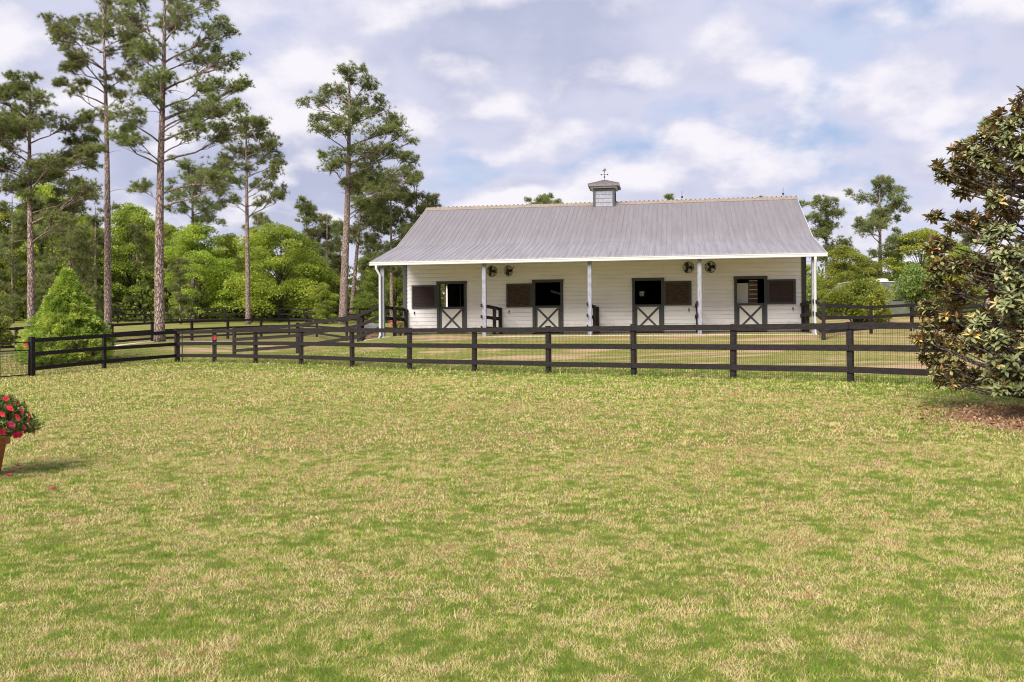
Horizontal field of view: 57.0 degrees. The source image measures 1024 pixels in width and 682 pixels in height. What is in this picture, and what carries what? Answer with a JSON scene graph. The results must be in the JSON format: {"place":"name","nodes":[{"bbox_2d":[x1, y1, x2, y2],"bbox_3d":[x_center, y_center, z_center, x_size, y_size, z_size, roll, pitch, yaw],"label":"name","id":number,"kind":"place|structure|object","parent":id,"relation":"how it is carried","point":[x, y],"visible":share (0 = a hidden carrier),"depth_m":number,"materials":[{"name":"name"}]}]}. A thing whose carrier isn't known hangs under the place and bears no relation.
{"place":"outdoors","nodes":[
{"label":"outdoors","id":0,"kind":"place"},
{"bbox_2d":[0,341,229,355],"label":"driveway","id":1,"kind":"structure","parent":0,"point":[144,342],"depth_m":48.39,"materials":[{"name":"beige gravel"}]},
{"bbox_2d":[347,323,378,339],"bbox_3d":[-7.800,-0.516,49.929,1.846,0.915,0.890,0,0,-17],"label":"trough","id":2,"kind":"object","parent":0,"point":[372,325],"visible":0.13,"depth_m":49.66,"materials":[{"name":"grey paint"}]},
{"bbox_2d":[0,313,1023,681],"bbox_3d":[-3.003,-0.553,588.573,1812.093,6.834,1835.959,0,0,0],"label":"ground","id":3,"kind":"structure","parent":0,"point":[808,357],"depth_m":8.09,"materials":[{"name":"green plant"}]},
{"bbox_2d":[0,435,10,472],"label":"flower pot","id":4,"kind":"object","parent":3,"relation":"on","point":[5,440],"visible":0.63,"depth_m":10.49,"materials":[{"name":"ceramic"}]},
{"bbox_2d":[0,392,44,438],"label":"azalea plant","id":5,"kind":"object","parent":4,"relation":"in","point":[15,422],"visible":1,"depth_m":10.47,"materials":[{"name":"green plant"}]},
{"bbox_2d":[0,315,15,349],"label":"edge shrub","id":6,"kind":"object","parent":3,"relation":"on","point":[6,335],"visible":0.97,"depth_m":43.87,"materials":[{"name":"green plant"}]},
{"bbox_2d":[0,192,41,322],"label":"pine tree","id":7,"kind":"object","parent":3,"relation":"on","point":[20,223],"visible":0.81,"depth_m":87.65,"materials":[{"name":"green plant"}]},
{"bbox_2d":[0,209,62,315],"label":"broadleaf tree","id":8,"kind":"object","parent":3,"relation":"on","point":[3,225],"visible":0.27,"depth_m":95.26,"materials":[{"name":"green plant"}]},
{"bbox_2d":[0,183,94,315],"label":"broadleaf tree","id":9,"kind":"object","parent":3,"relation":"on","point":[44,191],"visible":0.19,"depth_m":96.96,"materials":[{"name":"green plant"}]},
{"bbox_2d":[0,69,107,328],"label":"pine tree","id":10,"kind":"object","parent":3,"relation":"on","point":[15,127],"visible":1,"depth_m":54.60,"materials":[{"name":"green plant"}]},
{"bbox_2d":[19,216,91,313],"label":"pine tree","id":11,"kind":"object","parent":3,"relation":"on","point":[40,258],"visible":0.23,"depth_m":89.43,"materials":[{"name":"green plant"}]},
{"bbox_2d":[9,267,120,365],"bbox_3d":[-18.962,-1.041,40.096,4.381,4.351,4.471,0,0,0],"label":"cone evergreen","id":12,"kind":"object","parent":3,"relation":"on","point":[66,308],"visible":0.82,"depth_m":39.44,"materials":[{"name":"green plant"}]},
{"bbox_2d":[34,167,103,309],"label":"pine tree","id":13,"kind":"object","parent":3,"relation":"on","point":[83,249],"visible":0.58,"depth_m":81.87,"materials":[{"name":"green plant"}]},
{"bbox_2d":[44,213,123,311],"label":"broadleaf tree","id":14,"kind":"object","parent":3,"relation":"on","point":[82,220],"visible":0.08,"depth_m":98.61,"materials":[{"name":"green plant"}]},
{"bbox_2d":[37,0,159,331],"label":"pine tree","id":15,"kind":"object","parent":3,"relation":"on","point":[64,30],"visible":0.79,"depth_m":61.88,"materials":[{"name":"green plant"}]},
{"bbox_2d":[71,201,126,313],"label":"pine tree","id":16,"kind":"object","parent":3,"relation":"on","point":[94,220],"visible":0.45,"depth_m":94.37,"materials":[{"name":"green plant"}]},
{"bbox_2d":[28,331,176,375],"bbox_3d":[-16.055,0.533,37.580,0.201,1.973,7.475,0,0,22],"label":"side fence","id":17,"kind":"object","parent":3,"relation":"on","point":[34,367],"visible":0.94,"depth_m":36.89,"materials":[{"name":"wood"}]},
{"bbox_2d":[0,342,29,376],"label":"metal gate","id":18,"kind":"structure","parent":17,"relation":"attached to","point":[28,368],"depth_m":33.58,"materials":[{"name":"black metal"}]},
{"bbox_2d":[97,243,139,283],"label":"broadleaf tree","id":19,"kind":"object","parent":3,"relation":"on","point":[128,264],"visible":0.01,"depth_m":108.48,"materials":[{"name":"green plant"}]},
{"bbox_2d":[115,241,142,285],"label":"broadleaf tree","id":20,"kind":"object","parent":3,"relation":"on","point":[127,271],"visible":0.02,"depth_m":118.28,"materials":[{"name":"green plant"}]},
{"bbox_2d":[84,202,177,313],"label":"broadleaf tree","id":21,"kind":"object","parent":3,"relation":"on","point":[129,213],"visible":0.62,"depth_m":96.57,"materials":[{"name":"green plant"}]},
{"bbox_2d":[111,215,151,257],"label":"broadleaf tree","id":22,"kind":"object","parent":3,"relation":"on","point":[126,226],"visible":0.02,"depth_m":129.34,"materials":[{"name":"green plant"}]},
{"bbox_2d":[121,223,154,317],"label":"tree","id":23,"kind":"object","parent":3,"relation":"on","point":[141,244],"visible":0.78,"depth_m":95.74,"materials":[{"name":"green plant"}]},
{"bbox_2d":[121,229,176,306],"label":"broadleaf tree","id":24,"kind":"object","parent":3,"relation":"on","point":[148,234],"visible":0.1,"depth_m":104.05,"materials":[{"name":"green plant"}]},
{"bbox_2d":[164,234,181,263],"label":"broadleaf tree","id":25,"kind":"object","parent":3,"relation":"on","point":[174,241],"visible":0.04,"depth_m":126.71,"materials":[{"name":"green plant"}]},
{"bbox_2d":[92,0,256,341],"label":"pine tree","id":26,"kind":"object","parent":3,"relation":"on","point":[172,22],"visible":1,"depth_m":48.85,"materials":[{"name":"green plant"}]},
{"bbox_2d":[164,222,186,305],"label":"broadleaf tree","id":27,"kind":"object","parent":3,"relation":"on","point":[168,235],"visible":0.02,"depth_m":113.92,"materials":[{"name":"green plant"}]},
{"bbox_2d":[1,317,359,349],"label":"fence","id":28,"kind":"object","parent":3,"relation":"on","point":[191,336],"visible":0.51,"depth_m":63.81,"materials":[{"name":"black wood"}]},
{"bbox_2d":[164,257,196,323],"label":"tree","id":29,"kind":"object","parent":3,"relation":"on","point":[180,297],"visible":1,"depth_m":83.32,"materials":[{"name":"green plant"}]},
{"bbox_2d":[164,251,209,306],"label":"broadleaf tree","id":30,"kind":"object","parent":3,"relation":"on","point":[165,267],"visible":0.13,"depth_m":103.60,"materials":[{"name":"green plant"}]},
{"bbox_2d":[164,153,227,320],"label":"pine tree","id":31,"kind":"object","parent":3,"relation":"on","point":[207,218],"visible":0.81,"depth_m":91.40,"materials":[{"name":"green plant"}]},
{"bbox_2d":[153,221,241,320],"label":"broadleaf tree","id":32,"kind":"object","parent":3,"relation":"on","point":[201,234],"visible":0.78,"depth_m":90.94,"materials":[{"name":"green plant"}]},
{"bbox_2d":[195,248,222,291],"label":"broadleaf tree","id":33,"kind":"object","parent":3,"relation":"on","point":[205,265],"visible":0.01,"depth_m":113.21,"materials":[{"name":"green plant"}]},
{"bbox_2d":[0,256,444,321],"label":"undergrowth","id":34,"kind":"object","parent":3,"relation":"on","point":[124,303],"visible":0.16,"depth_m":94.71,"materials":[{"name":"green plant"}]},
{"bbox_2d":[195,233,261,318],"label":"broadleaf tree","id":35,"kind":"object","parent":3,"relation":"on","point":[228,240],"visible":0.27,"depth_m":95.02,"materials":[{"name":"green plant"}]},
{"bbox_2d":[219,254,244,288],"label":"broadleaf tree","id":36,"kind":"object","parent":3,"relation":"on","point":[241,257],"visible":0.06,"depth_m":108.40,"materials":[{"name":"green plant"}]},
{"bbox_2d":[93,308,386,322],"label":"boundary fence","id":37,"kind":"object","parent":3,"relation":"on","point":[198,319],"visible":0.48,"depth_m":88.83,"materials":[{"name":"black wood"}]},
{"bbox_2d":[205,96,289,323],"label":"pine tree","id":38,"kind":"object","parent":3,"relation":"on","point":[260,125],"visible":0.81,"depth_m":84.83,"materials":[{"name":"green plant"}]},
{"bbox_2d":[241,211,276,266],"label":"pine tree","id":39,"kind":"object","parent":3,"relation":"on","point":[260,219],"visible":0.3,"depth_m":112.20,"materials":[{"name":"green plant"}]},
{"bbox_2d":[256,272,275,292],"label":"broadleaf tree","id":40,"kind":"object","parent":3,"relation":"on","point":[268,274],"visible":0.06,"depth_m":105.97,"materials":[{"name":"green plant"}]},
{"bbox_2d":[221,221,340,320],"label":"broadleaf tree","id":41,"kind":"object","parent":3,"relation":"on","point":[269,241],"visible":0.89,"depth_m":90.42,"materials":[{"name":"green plant"}]},
{"bbox_2d":[232,305,378,353],"bbox_3d":[-9.073,-0.256,42.566,8.242,2.484,1.304,0,0,27],"label":"cross fence","id":42,"kind":"object","parent":3,"relation":"on","point":[362,335],"visible":0.66,"depth_m":42.77,"materials":[{"name":"black wood"}]},
{"bbox_2d":[283,195,333,294],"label":"pine tree","id":43,"kind":"object","parent":3,"relation":"on","point":[307,209],"visible":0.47,"depth_m":103.73,"materials":[{"name":"green plant"}]},
{"bbox_2d":[301,214,342,289],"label":"pine tree","id":44,"kind":"object","parent":3,"relation":"on","point":[337,244],"visible":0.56,"depth_m":97.59,"materials":[{"name":"green plant"}]},
{"bbox_2d":[308,282,336,323],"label":"broadleaf tree","id":45,"kind":"object","parent":3,"relation":"on","point":[322,289],"visible":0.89,"depth_m":85.70,"materials":[{"name":"green plant"}]},
{"bbox_2d":[316,218,362,296],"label":"pine tree","id":46,"kind":"object","parent":3,"relation":"on","point":[336,231],"visible":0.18,"depth_m":102.87,"materials":[{"name":"green plant"}]},
{"bbox_2d":[321,253,357,298],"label":"broadleaf tree","id":47,"kind":"object","parent":3,"relation":"on","point":[323,260],"visible":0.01,"depth_m":128.25,"materials":[{"name":"green plant"}]},
{"bbox_2d":[334,268,351,293],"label":"broadleaf tree","id":48,"kind":"object","parent":3,"relation":"on","point":[337,272],"visible":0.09,"depth_m":105.81,"materials":[{"name":"green plant"}]},
{"bbox_2d":[350,296,365,321],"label":"broadleaf tree","id":49,"kind":"object","parent":3,"relation":"on","point":[356,299],"visible":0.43,"depth_m":89.79,"materials":[{"name":"green plant"}]},
{"bbox_2d":[294,59,422,324],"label":"pine tree","id":50,"kind":"object","parent":3,"relation":"on","point":[353,179],"visible":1,"depth_m":84.09,"materials":[{"name":"green plant"}]},
{"bbox_2d":[348,256,369,291],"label":"broadleaf tree","id":51,"kind":"object","parent":3,"relation":"on","point":[359,281],"visible":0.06,"depth_m":112.61,"materials":[{"name":"green plant"}]},
{"bbox_2d":[355,271,389,322],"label":"broadleaf tree","id":52,"kind":"object","parent":3,"relation":"on","point":[369,290],"visible":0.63,"depth_m":87.62,"materials":[{"name":"green plant"}]},
{"bbox_2d":[366,333,380,338],"bbox_3d":[-6.793,-0.245,47.001,0.940,0.330,0.640,0,0,0],"label":"timber box","id":53,"kind":"object","parent":3,"relation":"on","point":[374,334],"visible":0.48,"depth_m":46.70,"materials":[{"name":"brown wood"}]},
{"bbox_2d":[354,218,394,298],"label":"pine tree","id":54,"kind":"object","parent":3,"relation":"on","point":[376,235],"visible":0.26,"depth_m":96.56,"materials":[{"name":"green plant"}]},
{"bbox_2d":[334,152,416,320],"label":"pine tree","id":55,"kind":"object","parent":3,"relation":"on","point":[359,227],"visible":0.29,"depth_m":91.58,"materials":[{"name":"green plant"}]},
{"bbox_2d":[370,239,402,316],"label":"broadleaf tree","id":56,"kind":"object","parent":3,"relation":"on","point":[395,290],"visible":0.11,"depth_m":95.01,"materials":[{"name":"green plant"}]},
{"bbox_2d":[361,173,414,322],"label":"pine tree","id":57,"kind":"object","parent":3,"relation":"on","point":[383,219],"visible":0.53,"depth_m":87.90,"materials":[{"name":"green plant"}]},
{"bbox_2d":[378,305,407,335],"bbox_3d":[-5.257,-0.810,41.883,0.190,1.440,3.870,0,0,10],"label":"porch divider","id":58,"kind":"object","parent":3,"relation":"on","point":[394,318],"visible":0.62,"depth_m":41.99,"materials":[{"name":"black wood"}]},
{"bbox_2d":[389,320,402,335],"bbox_3d":[-5.622,-0.613,47.011,1.058,1.090,1.009,0,0,21],"label":"flowering shrub","id":59,"kind":"object","parent":3,"relation":"on","point":[400,324],"visible":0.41,"depth_m":46.75,"materials":[{"name":"green plant"}]},
{"bbox_2d":[392,174,441,237],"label":"pine tree","id":60,"kind":"object","parent":3,"relation":"on","point":[416,196],"visible":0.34,"depth_m":91.06,"materials":[{"name":"green plant"}]},
{"bbox_2d":[413,193,439,222],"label":"pine tree","id":61,"kind":"object","parent":3,"relation":"on","point":[424,202],"visible":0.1,"depth_m":96.03,"materials":[{"name":"green plant"}]},
{"bbox_2d":[480,304,501,333],"bbox_3d":[-0.880,-0.836,41.120,0.190,1.440,3.870,0,0,10],"label":"porch divider","id":62,"kind":"object","parent":3,"relation":"on","point":[494,318],"visible":0.64,"depth_m":41.53,"materials":[{"name":"black wood"}]},
{"bbox_2d":[523,192,561,203],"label":"pine tree","id":63,"kind":"object","parent":3,"relation":"on","point":[543,198],"visible":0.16,"depth_m":118.59,"materials":[{"name":"green plant"}]},
{"bbox_2d":[586,302,598,333],"bbox_3d":[3.466,-0.862,40.362,0.190,1.440,3.870,0,0,10],"label":"porch divider","id":64,"kind":"object","parent":3,"relation":"on","point":[595,316],"visible":0.56,"depth_m":40.77,"materials":[{"name":"black wood"}]},
{"bbox_2d":[364,168,827,340],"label":"horse barn","id":65,"kind":"structure","parent":3,"relation":"on","point":[605,252],"depth_m":42.51,"materials":[{"name":"paint"}]},
{"bbox_2d":[436,281,466,332],"bbox_3d":[-2.766,-1.551,43.446,1.440,2.400,0.135,0,0,10],"label":"stall door","id":66,"kind":"structure","parent":65,"relation":"in","point":[447,317],"depth_m":43.42,"materials":[{"name":"black wood"}]},
{"bbox_2d":[487,265,496,276],"bbox_3d":[-0.935,-3.163,42.715,0.473,0.514,0.460,0,0,16],"label":"wall fan","id":67,"kind":"object","parent":65,"relation":"attached to","point":[491,270],"depth_m":42.68,"materials":[{"name":"black metal"}]},
{"bbox_2d":[504,265,513,275],"bbox_3d":[-0.165,-3.168,42.603,0.460,0.514,0.473,0,0,12],"label":"wall fan","id":68,"kind":"object","parent":65,"relation":"attached to","point":[507,270],"depth_m":42.53,"materials":[{"name":"black metal"}]},
{"bbox_2d":[532,279,563,332],"bbox_3d":[1.625,-1.578,42.681,1.440,2.400,0.135,0,0,10],"label":"stall door","id":69,"kind":"structure","parent":65,"relation":"in","point":[542,316],"depth_m":42.65,"materials":[{"name":"white wood"}]},
{"bbox_2d":[639,281,644,295],"bbox_3d":[5.842,-2.472,42.523,0.280,0.900,0.280,0,0,10],"label":"feed bucket","id":70,"kind":"object","parent":65,"relation":"hanging from","point":[641,293],"visible":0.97,"depth_m":42.43,"materials":[{"name":"white metal"}]},
{"bbox_2d":[632,278,663,331],"bbox_3d":[6.048,-1.604,41.910,1.440,2.400,0.135,0,0,10],"label":"stall door","id":71,"kind":"structure","parent":65,"relation":"in","point":[643,314],"depth_m":41.89,"materials":[{"name":"white wood"}]},
{"bbox_2d":[683,262,693,272],"bbox_3d":[7.681,-3.215,41.220,0.473,0.514,0.460,0,0,33],"label":"wall fan","id":72,"kind":"object","parent":65,"relation":"attached to","point":[686,265],"depth_m":41.18,"materials":[{"name":"black metal"}]},
{"bbox_2d":[705,261,715,272],"bbox_3d":[8.635,-3.220,41.067,0.460,0.514,0.473,0,0,-5],"label":"wall fan","id":73,"kind":"object","parent":65,"relation":"attached to","point":[709,269],"depth_m":41.03,"materials":[{"name":"black metal"}]},
{"bbox_2d":[733,276,767,330],"bbox_3d":[10.406,-1.630,41.151,1.440,2.400,0.135,0,0,10],"label":"stall door","id":74,"kind":"structure","parent":65,"relation":"in","point":[744,313],"depth_m":41.12,"materials":[{"name":"white wood"}]},
{"bbox_2d":[800,299,813,331],"bbox_3d":[12.210,-0.914,38.839,0.190,1.440,3.870,0,0,10],"label":"porch divider","id":75,"kind":"object","parent":65,"relation":"attached to","point":[807,314],"visible":0.61,"depth_m":39.25,"materials":[{"name":"black wood"}]},
{"bbox_2d":[174,322,1021,383],"bbox_3d":[1.037,0.435,27.546,41.750,2.187,0.193,0,0,41],"label":"paddock fence","id":76,"kind":"object","parent":3,"relation":"on","point":[633,346],"visible":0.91,"depth_m":25.91,"materials":[{"name":"wood"}]},
{"bbox_2d":[662,193,674,199],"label":"pine tree","id":77,"kind":"object","parent":3,"relation":"on","point":[667,196],"visible":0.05,"depth_m":123.35,"materials":[{"name":"green plant"}]},
{"bbox_2d":[695,301,697,332],"bbox_3d":[7.814,-0.888,39.605,0.190,1.440,3.870,0,0,10],"label":"porch divider","id":78,"kind":"object","parent":3,"relation":"on","point":[696,307],"visible":0.43,"depth_m":40.02,"materials":[{"name":"wood"}]},
{"bbox_2d":[799,200,824,267],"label":"pine tree","id":79,"kind":"object","parent":3,"relation":"on","point":[812,215],"visible":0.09,"depth_m":97.50,"materials":[{"name":"green plant"}]},
{"bbox_2d":[806,264,821,278],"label":"broadleaf tree","id":80,"kind":"object","parent":3,"relation":"on","point":[808,266],"visible":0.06,"depth_m":126.86,"materials":[{"name":"green plant"}]},
{"bbox_2d":[815,300,825,339],"bbox_3d":[11.733,-0.717,35.925,0.170,1.861,2.432,0,0,13],"label":"ramp fence","id":81,"kind":"object","parent":3,"relation":"on","point":[821,305],"visible":0.6,"depth_m":34.76,"materials":[{"name":"black wood"}]},
{"bbox_2d":[806,193,853,287],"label":"pine tree","id":82,"kind":"object","parent":3,"relation":"on","point":[822,230],"visible":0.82,"depth_m":97.35,"materials":[{"name":"green plant"}]},
{"bbox_2d":[808,244,878,314],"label":"broadleaf tree","id":83,"kind":"object","parent":3,"relation":"on","point":[836,266],"visible":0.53,"depth_m":91.39,"materials":[{"name":"green plant"}]},
{"bbox_2d":[829,260,860,288],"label":"broadleaf tree","id":84,"kind":"object","parent":3,"relation":"on","point":[850,265],"visible":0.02,"depth_m":130.31,"materials":[{"name":"green plant"}]},
{"bbox_2d":[820,276,895,321],"bbox_3d":[18.981,-2.147,52.025,3.974,2.852,3.982,0,0,0],"label":"round bush","id":85,"kind":"object","parent":3,"relation":"on","point":[864,292],"visible":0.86,"depth_m":51.34,"materials":[{"name":"green plant"}]},
{"bbox_2d":[818,278,910,315],"bbox_3d":[23.960,-2.894,64.028,6.300,2.680,2.280,0,0,2],"label":"travel trailer","id":86,"kind":"object","parent":3,"relation":"on","point":[887,283],"visible":0.2,"depth_m":62.87,"materials":[{"name":"white metal"}]},
{"bbox_2d":[851,256,882,280],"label":"broadleaf tree","id":87,"kind":"object","parent":3,"relation":"on","point":[866,264],"visible":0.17,"depth_m":97.33,"materials":[{"name":"green plant"}]},
{"bbox_2d":[843,174,918,278],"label":"pine tree","id":88,"kind":"object","parent":3,"relation":"on","point":[880,218],"visible":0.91,"depth_m":97.28,"materials":[{"name":"green plant"}]},
{"bbox_2d":[870,249,909,280],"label":"broadleaf tree","id":89,"kind":"object","parent":3,"relation":"on","point":[888,274],"visible":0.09,"depth_m":103.54,"materials":[{"name":"green plant"}]},
{"bbox_2d":[824,298,984,315],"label":"fence","id":90,"kind":"object","parent":3,"relation":"on","point":[958,310],"visible":0.02,"depth_m":74.90,"materials":[{"name":"black wood"}]},
{"bbox_2d":[806,261,1018,316],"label":"undergrowth","id":91,"kind":"object","parent":3,"relation":"on","point":[808,293],"visible":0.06,"depth_m":95.44,"materials":[{"name":"green plant"}]},
{"bbox_2d":[825,295,1000,333],"bbox_3d":[19.113,-1.360,44.383,2.888,2.612,24.297,0,0,45],"label":"fence","id":92,"kind":"object","parent":3,"relation":"on","point":[911,314],"visible":0.37,"depth_m":43.89,"materials":[{"name":"black wood"}]},
{"bbox_2d":[887,261,944,316],"bbox_3d":[23.600,-3.011,54.801,3.258,3.463,3.040,0,0,0],"label":"lime bush","id":93,"kind":"object","parent":3,"relation":"on","point":[911,283],"visible":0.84,"depth_m":54.53,"materials":[{"name":"green plant"}]},
{"bbox_2d":[868,228,971,307],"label":"broadleaf tree","id":94,"kind":"object","parent":3,"relation":"on","point":[920,235],"visible":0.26,"depth_m":95.54,"materials":[{"name":"green plant"}]},
{"bbox_2d":[927,291,959,309],"bbox_3d":[27.282,-2.650,59.869,2.320,2.104,2.238,0,0,43],"label":"lime bush","id":95,"kind":"object","parent":3,"relation":"on","point":[941,306],"visible":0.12,"depth_m":59.85,"materials":[{"name":"green plant"}]},
{"bbox_2d":[897,400,1023,434],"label":"leaf litter","id":96,"kind":"object","parent":3,"relation":"on","point":[960,410],"visible":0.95,"depth_m":14.26,"materials":[{"name":"brown plant"}]},
{"bbox_2d":[906,85,1023,397],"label":"magnolia tree","id":97,"kind":"object","parent":3,"relation":"on","point":[981,336],"visible":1,"depth_m":15.03,"materials":[{"name":"green plant"}]},
{"bbox_2d":[948,245,985,312],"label":"broadleaf tree","id":98,"kind":"object","parent":3,"relation":"on","point":[966,248],"visible":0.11,"depth_m":99.15,"materials":[{"name":"green plant"}]},
{"bbox_2d":[955,223,998,277],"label":"pine tree","id":99,"kind":"object","parent":3,"relation":"on","point":[966,241],"visible":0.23,"depth_m":110.06,"materials":[{"name":"green plant"}]},
{"bbox_2d":[953,114,1013,312],"bbox_3d":[30.406,-7.938,59.979,3.924,12.967,5.525,0,0,0],"label":"pine tree","id":100,"kind":"object","parent":3,"relation":"on","point":[1001,167],"visible":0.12,"depth_m":59.92,"materials":[{"name":"green plant"}]},
{"bbox_2d":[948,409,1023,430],"bbox_3d":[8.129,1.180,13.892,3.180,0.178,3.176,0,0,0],"label":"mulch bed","id":101,"kind":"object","parent":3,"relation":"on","point":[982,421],"visible":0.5,"depth_m":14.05,"materials":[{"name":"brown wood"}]},
{"bbox_2d":[0,0,1023,293],"label":"sky","id":102,"kind":"structure","parent":0,"point":[506,102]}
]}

